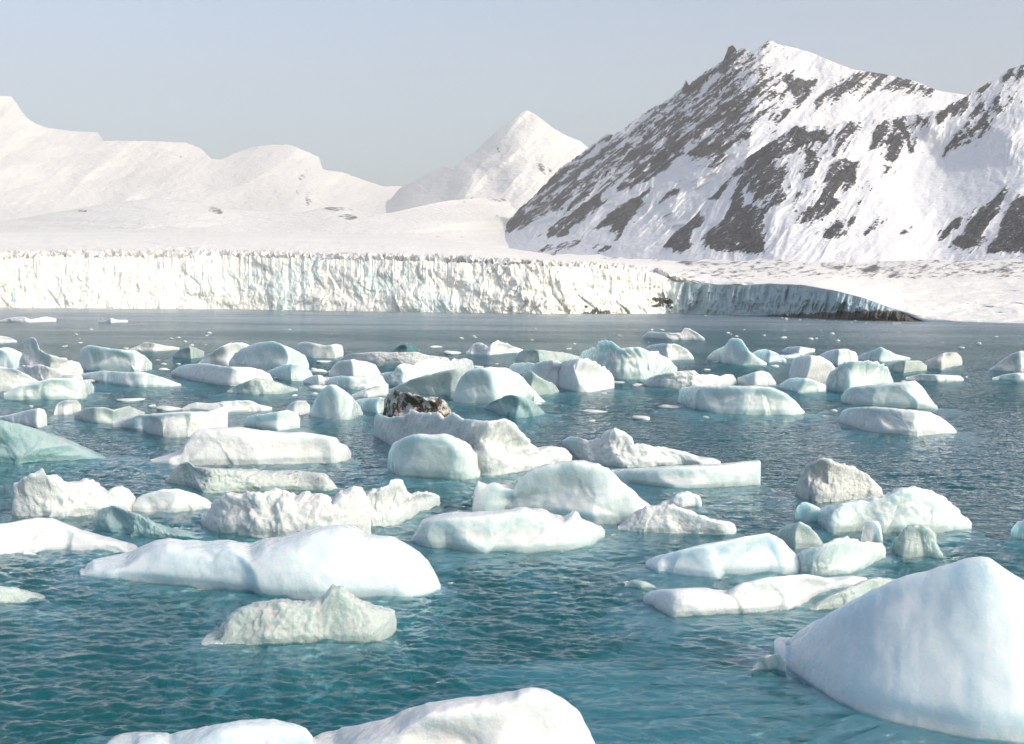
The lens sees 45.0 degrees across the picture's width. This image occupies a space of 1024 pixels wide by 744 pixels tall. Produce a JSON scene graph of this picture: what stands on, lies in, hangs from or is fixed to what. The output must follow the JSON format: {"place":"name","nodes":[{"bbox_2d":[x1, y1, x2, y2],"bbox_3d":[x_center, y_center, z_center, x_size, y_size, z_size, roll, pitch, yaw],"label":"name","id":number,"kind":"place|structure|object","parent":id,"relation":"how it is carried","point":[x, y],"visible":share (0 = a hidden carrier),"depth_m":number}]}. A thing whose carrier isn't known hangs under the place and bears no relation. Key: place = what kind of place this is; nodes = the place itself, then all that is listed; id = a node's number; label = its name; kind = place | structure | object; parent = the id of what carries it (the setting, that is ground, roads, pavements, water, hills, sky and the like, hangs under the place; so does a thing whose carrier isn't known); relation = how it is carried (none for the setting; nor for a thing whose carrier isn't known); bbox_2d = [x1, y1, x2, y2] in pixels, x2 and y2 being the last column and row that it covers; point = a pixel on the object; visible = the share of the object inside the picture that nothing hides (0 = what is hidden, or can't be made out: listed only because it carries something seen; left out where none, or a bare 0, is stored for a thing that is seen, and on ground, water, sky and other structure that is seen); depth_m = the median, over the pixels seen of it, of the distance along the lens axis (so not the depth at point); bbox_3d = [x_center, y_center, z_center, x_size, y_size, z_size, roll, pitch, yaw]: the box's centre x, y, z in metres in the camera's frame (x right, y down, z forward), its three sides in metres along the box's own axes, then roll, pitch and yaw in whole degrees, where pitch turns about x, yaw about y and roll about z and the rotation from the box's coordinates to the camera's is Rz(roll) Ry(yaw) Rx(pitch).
{"place":"outdoors","nodes":[
{"label":"outdoors","id":0,"kind":"place"},
{"bbox_2d":[0,96,401,220],"bbox_3d":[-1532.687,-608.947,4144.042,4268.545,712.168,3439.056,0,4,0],"label":"mountain","id":1,"kind":"structure","parent":0,"point":[44,170],"depth_m":3710.37},
{"bbox_2d":[0,197,516,247],"bbox_3d":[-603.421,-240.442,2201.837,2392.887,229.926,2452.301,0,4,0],"label":"hill","id":2,"kind":"structure","parent":0,"point":[480,220],"depth_m":1900.49},
{"bbox_2d":[0,255,930,339],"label":"glacier","id":3,"kind":"object","parent":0,"point":[232,282],"visible":0.99,"depth_m":379.78},
{"bbox_2d":[386,110,587,212],"bbox_3d":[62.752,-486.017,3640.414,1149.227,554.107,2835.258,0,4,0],"label":"mountain","id":4,"kind":"structure","parent":0,"point":[519,160],"depth_m":3233.74},
{"bbox_2d":[0,308,1023,743],"bbox_3d":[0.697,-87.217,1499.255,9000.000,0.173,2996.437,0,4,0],"label":"sea water","id":5,"kind":"structure","parent":0,"point":[962,464],"depth_m":47.76},
{"bbox_2d":[0,336,19,350],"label":"ice floe","id":6,"kind":"object","parent":5,"relation":"on","point":[6,341],"visible":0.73,"depth_m":121.80},
{"bbox_2d":[0,348,21,368],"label":"iceberg","id":7,"kind":"object","parent":5,"relation":"on","point":[10,357],"visible":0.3,"depth_m":76.17},
{"bbox_2d":[0,366,37,398],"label":"iceberg","id":8,"kind":"object","parent":5,"relation":"on","point":[11,378],"visible":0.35,"depth_m":62.33},
{"bbox_2d":[0,316,55,324],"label":"ice floe","id":9,"kind":"object","parent":5,"relation":"on","point":[50,320],"visible":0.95,"depth_m":205.50},
{"bbox_2d":[0,408,61,435],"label":"ice chunk","id":10,"kind":"object","parent":5,"relation":"on","point":[35,418],"visible":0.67,"depth_m":46.29},
{"bbox_2d":[0,586,95,743],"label":"ice chunk","id":11,"kind":"object","parent":5,"relation":"on","point":[60,671],"visible":0.98,"depth_m":19.69},
{"bbox_2d":[16,364,82,380],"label":"iceberg","id":12,"kind":"object","parent":5,"relation":"on","point":[39,372],"visible":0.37,"depth_m":67.76},
{"bbox_2d":[19,337,82,374],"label":"iceberg","id":13,"kind":"object","parent":5,"relation":"on","point":[33,354],"visible":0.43,"depth_m":74.21},
{"bbox_2d":[0,378,110,416],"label":"iceberg","id":14,"kind":"object","parent":5,"relation":"on","point":[55,389],"visible":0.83,"depth_m":57.55},
{"bbox_2d":[47,400,80,424],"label":"ice chunk","id":15,"kind":"object","parent":5,"relation":"on","point":[66,407],"visible":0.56,"depth_m":50.60},
{"bbox_2d":[0,468,135,529],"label":"iceberg","id":16,"kind":"object","parent":5,"relation":"on","point":[41,493],"visible":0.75,"depth_m":27.68},
{"bbox_2d":[0,517,138,599],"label":"iceberg","id":17,"kind":"object","parent":5,"relation":"on","point":[35,536],"visible":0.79,"depth_m":23.89},
{"bbox_2d":[0,420,146,516],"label":"iceberg","id":18,"kind":"object","parent":5,"relation":"on","point":[21,445],"visible":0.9,"depth_m":36.43},
{"bbox_2d":[50,406,144,453],"bbox_3d":[-15.758,3.384,48.502,5.049,4.220,5.528,-1,4,-23],"label":"ice chunk","id":19,"kind":"object","parent":5,"relation":"on","point":[103,415],"visible":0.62,"depth_m":47.38},
{"bbox_2d":[98,317,127,324],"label":"ice chunk","id":20,"kind":"object","parent":5,"relation":"on","point":[109,320],"visible":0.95,"depth_m":207.53},
{"bbox_2d":[77,345,170,376],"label":"iceberg","id":21,"kind":"object","parent":5,"relation":"on","point":[92,358],"visible":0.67,"depth_m":78.81},
{"bbox_2d":[116,398,144,402],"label":"brash ice","id":22,"kind":"structure","parent":5,"relation":"on","point":[128,400],"depth_m":57.13},
{"bbox_2d":[82,370,200,413],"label":"ice floe","id":23,"kind":"object","parent":5,"relation":"on","point":[135,380],"visible":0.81,"depth_m":65.88},
{"bbox_2d":[129,342,178,370],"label":"ice floe","id":24,"kind":"object","parent":5,"relation":"on","point":[147,347],"visible":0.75,"depth_m":107.06},
{"bbox_2d":[81,406,227,459],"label":"iceberg","id":25,"kind":"object","parent":5,"relation":"on","point":[174,425],"visible":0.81,"depth_m":43.56},
{"bbox_2d":[85,505,224,546],"bbox_3d":[-7.574,4.918,25.992,5.540,4.204,3.046,3,4,37],"label":"ice chunk","id":26,"kind":"object","parent":5,"relation":"on","point":[116,521],"visible":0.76,"depth_m":25.61},
{"bbox_2d":[155,405,181,412],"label":"brash ice","id":27,"kind":"structure","parent":5,"relation":"on","point":[163,408],"depth_m":53.06},
{"bbox_2d":[132,489,211,530],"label":"iceberg","id":28,"kind":"object","parent":5,"relation":"on","point":[174,502],"visible":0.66,"depth_m":28.40},
{"bbox_2d":[157,346,203,373],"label":"ice chunk","id":29,"kind":"object","parent":5,"relation":"on","point":[190,353],"visible":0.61,"depth_m":95.17},
{"bbox_2d":[75,718,312,743],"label":"iceberg","id":30,"kind":"object","parent":5,"relation":"on","point":[262,731],"visible":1,"depth_m":13.34},
{"bbox_2d":[199,342,249,366],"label":"iceberg","id":31,"kind":"object","parent":5,"relation":"on","point":[222,355],"visible":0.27,"depth_m":86.00},
{"bbox_2d":[176,400,276,426],"bbox_3d":[-12.445,3.027,52.657,6.134,3.691,3.564,0,4,0],"label":"ice floe","id":32,"kind":"object","parent":5,"relation":"on","point":[244,407],"visible":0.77,"depth_m":52.47},
{"bbox_2d":[164,363,299,401],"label":"iceberg","id":33,"kind":"object","parent":5,"relation":"on","point":[211,374],"visible":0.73,"depth_m":68.40},
{"bbox_2d":[117,427,363,498],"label":"iceberg","id":34,"kind":"object","parent":5,"relation":"on","point":[234,446],"visible":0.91,"depth_m":36.32},
{"bbox_2d":[141,462,342,501],"bbox_3d":[-6.796,4.505,32.099,7.416,4.279,3.929,0,4,0],"label":"ice floe","id":35,"kind":"object","parent":5,"relation":"on","point":[205,479],"visible":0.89,"depth_m":31.57},
{"bbox_2d":[200,378,319,411],"bbox_3d":[-12.537,2.344,62.360,7.563,4.135,5.353,-1,4,-22],"label":"ice chunk","id":36,"kind":"object","parent":5,"relation":"on","point":[257,386],"visible":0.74,"depth_m":61.66},
{"bbox_2d":[45,525,483,736],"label":"iceberg","id":37,"kind":"object","parent":5,"relation":"on","point":[311,564],"visible":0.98,"depth_m":20.90},
{"bbox_2d":[229,341,323,375],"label":"iceberg","id":38,"kind":"object","parent":5,"relation":"on","point":[267,356],"visible":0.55,"depth_m":80.86},
{"bbox_2d":[240,410,321,434],"bbox_3d":[-8.904,3.355,45.853,4.337,3.930,3.888,0,4,0],"label":"ice chunk","id":39,"kind":"object","parent":5,"relation":"on","point":[284,420],"visible":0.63,"depth_m":45.76},
{"bbox_2d":[157,584,422,733],"bbox_3d":[-3.114,5.283,18.231,4.601,4.341,2.868,0,4,0],"label":"ice chunk","id":40,"kind":"object","parent":5,"relation":"on","point":[341,619],"visible":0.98,"depth_m":17.62},
{"bbox_2d":[268,364,312,385],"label":"ice floe","id":41,"kind":"object","parent":5,"relation":"on","point":[293,372],"visible":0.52,"depth_m":71.62},
{"bbox_2d":[191,486,396,542],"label":"iceberg","id":42,"kind":"object","parent":5,"relation":"on","point":[274,512],"visible":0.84,"depth_m":25.55},
{"bbox_2d":[285,400,309,416],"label":"ice chunk","id":43,"kind":"object","parent":5,"relation":"on","point":[300,406],"visible":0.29,"depth_m":51.52},
{"bbox_2d":[299,375,325,391],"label":"ice chunk","id":44,"kind":"object","parent":5,"relation":"on","point":[316,380],"visible":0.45,"depth_m":68.77},
{"bbox_2d":[308,385,327,391],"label":"brash ice","id":45,"kind":"structure","parent":5,"relation":"on","point":[318,387],"depth_m":65.28},
{"bbox_2d":[294,342,342,375],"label":"iceberg","id":46,"kind":"object","parent":5,"relation":"on","point":[309,350],"visible":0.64,"depth_m":97.25},
{"bbox_2d":[300,385,374,469],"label":"iceberg","id":47,"kind":"object","parent":5,"relation":"on","point":[336,403],"visible":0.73,"depth_m":49.54},
{"bbox_2d":[324,359,379,376],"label":"iceberg","id":48,"kind":"object","parent":5,"relation":"on","point":[353,367],"visible":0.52,"depth_m":74.96},
{"bbox_2d":[316,374,389,395],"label":"iceberg","id":49,"kind":"object","parent":5,"relation":"on","point":[352,383],"visible":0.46,"depth_m":65.52},
{"bbox_2d":[352,383,387,399],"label":"ice chunk","id":50,"kind":"object","parent":5,"relation":"on","point":[379,390],"visible":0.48,"depth_m":60.80},
{"bbox_2d":[356,397,384,415],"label":"ice chunk","id":51,"kind":"object","parent":5,"relation":"on","point":[373,406],"visible":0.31,"depth_m":52.47},
{"bbox_2d":[332,352,449,372],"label":"ice floe","id":52,"kind":"object","parent":5,"relation":"on","point":[386,359],"visible":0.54,"depth_m":88.22},
{"bbox_2d":[366,479,444,538],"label":"iceberg","id":53,"kind":"object","parent":5,"relation":"on","point":[394,502],"visible":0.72,"depth_m":27.01},
{"bbox_2d":[392,345,420,352],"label":"ice chunk","id":54,"kind":"object","parent":5,"relation":"on","point":[403,348],"visible":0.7,"depth_m":106.67},
{"bbox_2d":[383,390,450,417],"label":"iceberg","id":55,"kind":"object","parent":5,"relation":"on","point":[397,403],"visible":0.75,"depth_m":48.24},
{"bbox_2d":[353,433,489,512],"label":"iceberg","id":56,"kind":"object","parent":5,"relation":"on","point":[438,456],"visible":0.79,"depth_m":33.62},
{"bbox_2d":[380,357,473,388],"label":"iceberg","id":57,"kind":"object","parent":5,"relation":"on","point":[402,373],"visible":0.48,"depth_m":69.54},
{"bbox_2d":[388,368,468,400],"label":"iceberg","id":58,"kind":"object","parent":5,"relation":"on","point":[441,383],"visible":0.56,"depth_m":61.62},
{"bbox_2d":[313,687,594,743],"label":"iceberg","id":59,"kind":"object","parent":5,"relation":"on","point":[531,715],"visible":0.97,"depth_m":13.02},
{"bbox_2d":[361,410,571,484],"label":"iceberg","id":60,"kind":"object","parent":5,"relation":"on","point":[504,446],"visible":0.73,"depth_m":35.46},
{"bbox_2d":[454,340,522,367],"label":"ice chunk","id":61,"kind":"object","parent":5,"relation":"on","point":[498,348],"visible":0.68,"depth_m":105.44},
{"bbox_2d":[445,367,587,438],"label":"iceberg","id":62,"kind":"object","parent":5,"relation":"on","point":[482,386],"visible":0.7,"depth_m":57.53},
{"bbox_2d":[466,395,584,446],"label":"iceberg","id":63,"kind":"object","parent":5,"relation":"on","point":[515,407],"visible":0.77,"depth_m":51.24},
{"bbox_2d":[399,507,655,664],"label":"iceberg","id":64,"kind":"object","parent":5,"relation":"on","point":[516,532],"visible":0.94,"depth_m":23.92},
{"bbox_2d":[509,360,561,387],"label":"iceberg","id":65,"kind":"object","parent":5,"relation":"on","point":[547,370],"visible":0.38,"depth_m":68.62},
{"bbox_2d":[504,350,579,368],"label":"ice chunk","id":66,"kind":"object","parent":5,"relation":"on","point":[531,356],"visible":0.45,"depth_m":91.47},
{"bbox_2d":[519,370,581,425],"bbox_3d":[1.370,2.305,63.181,6.124,4.882,6.271,0,4,0],"label":"ice chunk","id":67,"kind":"object","parent":5,"relation":"on","point":[539,385],"visible":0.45,"depth_m":62.64},
{"bbox_2d":[458,460,650,529],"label":"iceberg","id":68,"kind":"object","parent":5,"relation":"on","point":[597,494],"visible":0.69,"depth_m":27.60},
{"bbox_2d":[581,409,607,413],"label":"brash ice","id":69,"kind":"structure","parent":5,"relation":"on","point":[589,411],"depth_m":53.51},
{"bbox_2d":[558,358,646,443],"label":"iceberg","id":70,"kind":"object","parent":5,"relation":"on","point":[586,375],"visible":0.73,"depth_m":65.11},
{"bbox_2d":[580,339,676,389],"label":"iceberg","id":71,"kind":"object","parent":5,"relation":"on","point":[630,364],"visible":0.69,"depth_m":75.52},
{"bbox_2d":[612,580,655,606],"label":"ice chunk","id":72,"kind":"object","parent":5,"relation":"on","point":[638,585],"visible":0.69,"depth_m":21.24},
{"bbox_2d":[631,415,649,421],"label":"brash ice","id":73,"kind":"structure","parent":5,"relation":"on","point":[641,418],"depth_m":50.57},
{"bbox_2d":[562,428,720,469],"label":"iceberg","id":74,"kind":"object","parent":5,"relation":"on","point":[615,447],"visible":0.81,"depth_m":36.71},
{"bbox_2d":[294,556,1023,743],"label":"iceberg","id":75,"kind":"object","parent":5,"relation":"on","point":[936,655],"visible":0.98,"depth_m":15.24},
{"bbox_2d":[658,404,679,408],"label":"brash ice","id":76,"kind":"structure","parent":5,"relation":"on","point":[665,406],"depth_m":56.09},
{"bbox_2d":[639,328,708,364],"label":"ice floe","id":77,"kind":"object","parent":5,"relation":"on","point":[688,334],"visible":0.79,"depth_m":146.09},
{"bbox_2d":[605,503,744,555],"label":"iceberg","id":78,"kind":"object","parent":5,"relation":"on","point":[669,521],"visible":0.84,"depth_m":26.25},
{"bbox_2d":[645,343,704,374],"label":"iceberg","id":79,"kind":"object","parent":5,"relation":"on","point":[676,352],"visible":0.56,"depth_m":99.10},
{"bbox_2d":[627,370,736,413],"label":"ice floe","id":80,"kind":"object","parent":5,"relation":"on","point":[679,380],"visible":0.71,"depth_m":68.21},
{"bbox_2d":[658,491,716,519],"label":"ice chunk","id":81,"kind":"object","parent":5,"relation":"on","point":[686,499],"visible":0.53,"depth_m":29.53},
{"bbox_2d":[584,533,799,656],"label":"iceberg","id":82,"kind":"object","parent":5,"relation":"on","point":[762,555],"visible":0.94,"depth_m":22.39},
{"bbox_2d":[611,460,785,535],"bbox_3d":[4.692,4.465,33.136,5.741,4.175,2.885,1,4,10],"label":"ice floe","id":83,"kind":"object","parent":5,"relation":"on","point":[740,475],"visible":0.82,"depth_m":32.66},
{"bbox_2d":[585,574,867,653],"bbox_3d":[4.517,5.457,19.839,7.400,4.307,3.410,-1,4,-20],"label":"ice floe","id":84,"kind":"object","parent":5,"relation":"on","point":[777,595],"visible":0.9,"depth_m":19.63},
{"bbox_2d":[631,385,838,493],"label":"iceberg","id":85,"kind":"object","parent":5,"relation":"on","point":[755,400],"visible":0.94,"depth_m":52.88},
{"bbox_2d":[704,338,785,384],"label":"iceberg","id":86,"kind":"object","parent":5,"relation":"on","point":[736,352],"visible":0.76,"depth_m":92.60},
{"bbox_2d":[737,371,778,388],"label":"ice chunk","id":87,"kind":"object","parent":5,"relation":"on","point":[761,378],"visible":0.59,"depth_m":70.92},
{"bbox_2d":[744,653,788,678],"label":"ice chunk","id":88,"kind":"object","parent":5,"relation":"on","point":[769,665],"visible":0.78,"depth_m":16.60},
{"bbox_2d":[753,349,789,379],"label":"ice chunk","id":89,"kind":"object","parent":5,"relation":"on","point":[768,356],"visible":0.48,"depth_m":97.01},
{"bbox_2d":[781,354,799,360],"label":"brash ice","id":90,"kind":"structure","parent":5,"relation":"on","point":[790,357],"depth_m":102.44},
{"bbox_2d":[779,346,815,366],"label":"ice floe","id":91,"kind":"object","parent":5,"relation":"on","point":[795,349],"visible":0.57,"depth_m":110.85},
{"bbox_2d":[780,502,820,528],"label":"ice chunk","id":92,"kind":"object","parent":5,"relation":"on","point":[807,512],"visible":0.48,"depth_m":27.65},
{"bbox_2d":[778,521,823,553],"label":"ice chunk","id":93,"kind":"object","parent":5,"relation":"on","point":[799,536],"visible":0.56,"depth_m":24.84},
{"bbox_2d":[777,355,834,385],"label":"iceberg","id":94,"kind":"object","parent":5,"relation":"on","point":[819,369],"visible":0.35,"depth_m":71.34},
{"bbox_2d":[779,378,840,413],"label":"ice floe","id":95,"kind":"object","parent":5,"relation":"on","point":[797,386],"visible":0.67,"depth_m":65.74},
{"bbox_2d":[748,457,882,536],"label":"iceberg","id":96,"kind":"object","parent":5,"relation":"on","point":[824,481],"visible":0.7,"depth_m":30.68},
{"bbox_2d":[819,349,857,367],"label":"ice chunk","id":97,"kind":"object","parent":5,"relation":"on","point":[837,357],"visible":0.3,"depth_m":94.48},
{"bbox_2d":[796,536,900,578],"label":"iceberg","id":98,"kind":"object","parent":5,"relation":"on","point":[846,555],"visible":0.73,"depth_m":22.61},
{"bbox_2d":[803,577,894,615],"bbox_3d":[5.820,5.277,20.707,3.962,3.716,2.731,0,4,0],"label":"ice chunk","id":99,"kind":"object","parent":5,"relation":"on","point":[840,598],"visible":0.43,"depth_m":20.09},
{"bbox_2d":[825,360,893,401],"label":"iceberg","id":100,"kind":"object","parent":5,"relation":"on","point":[842,378],"visible":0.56,"depth_m":66.67},
{"bbox_2d":[861,521,888,548],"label":"ice chunk","id":101,"kind":"object","parent":5,"relation":"on","point":[872,531],"visible":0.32,"depth_m":25.37},
{"bbox_2d":[858,347,913,365],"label":"ice chunk","id":102,"kind":"object","parent":5,"relation":"on","point":[880,354],"visible":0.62,"depth_m":99.55},
{"bbox_2d":[819,381,974,433],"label":"iceberg","id":103,"kind":"object","parent":5,"relation":"on","point":[911,395],"visible":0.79,"depth_m":56.92},
{"bbox_2d":[782,407,1023,518],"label":"iceberg","id":104,"kind":"object","parent":5,"relation":"on","point":[891,422],"visible":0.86,"depth_m":45.20},
{"bbox_2d":[812,486,1001,562],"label":"iceberg","id":105,"kind":"object","parent":5,"relation":"on","point":[897,510],"visible":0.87,"depth_m":26.53},
{"bbox_2d":[886,360,931,381],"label":"ice chunk","id":106,"kind":"object","parent":5,"relation":"on","point":[905,367],"visible":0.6,"depth_m":85.07},
{"bbox_2d":[886,524,951,577],"bbox_3d":[7.940,5.070,24.490,2.236,4.252,2.269,1,4,9],"label":"ice chunk","id":107,"kind":"object","parent":5,"relation":"on","point":[914,541],"visible":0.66,"depth_m":24.02},
{"bbox_2d":[906,374,969,422],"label":"ice floe","id":108,"kind":"object","parent":5,"relation":"on","point":[938,379],"visible":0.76,"depth_m":75.27},
{"bbox_2d":[924,352,964,381],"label":"ice chunk","id":109,"kind":"object","parent":5,"relation":"on","point":[942,362],"visible":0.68,"depth_m":89.81},
{"bbox_2d":[969,373,1023,434],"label":"ice floe","id":110,"kind":"object","parent":5,"relation":"on","point":[1017,378],"visible":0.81,"depth_m":76.71},
{"bbox_2d":[971,351,1023,408],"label":"iceberg","id":111,"kind":"object","parent":5,"relation":"on","point":[1013,362],"visible":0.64,"depth_m":87.27},
{"bbox_2d":[985,520,1023,579],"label":"ice chunk","id":112,"kind":"object","parent":5,"relation":"on","point":[1017,530],"visible":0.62,"depth_m":25.75},
{"bbox_2d":[0,232,1023,330],"bbox_3d":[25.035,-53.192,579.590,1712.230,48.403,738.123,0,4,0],"label":"snow slope","id":113,"kind":"structure","parent":0,"point":[970,292],"depth_m":505.21},
{"bbox_2d":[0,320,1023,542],"bbox_3d":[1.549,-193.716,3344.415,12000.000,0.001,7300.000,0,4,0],"label":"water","id":114,"kind":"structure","parent":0,"point":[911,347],"depth_m":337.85},
{"bbox_2d":[0,0,1023,186],"label":"sky","id":115,"kind":"structure","parent":0,"point":[385,93]},
{"bbox_2d":[505,41,966,258],"bbox_3d":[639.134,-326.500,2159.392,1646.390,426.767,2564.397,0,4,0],"label":"mountain","id":116,"kind":"structure","parent":0,"point":[648,183],"depth_m":1800.99},
{"bbox_2d":[648,65,1023,263],"bbox_3d":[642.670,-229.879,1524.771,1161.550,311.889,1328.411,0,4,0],"label":"mountain","id":117,"kind":"structure","parent":0,"point":[947,183],"depth_m":1256.09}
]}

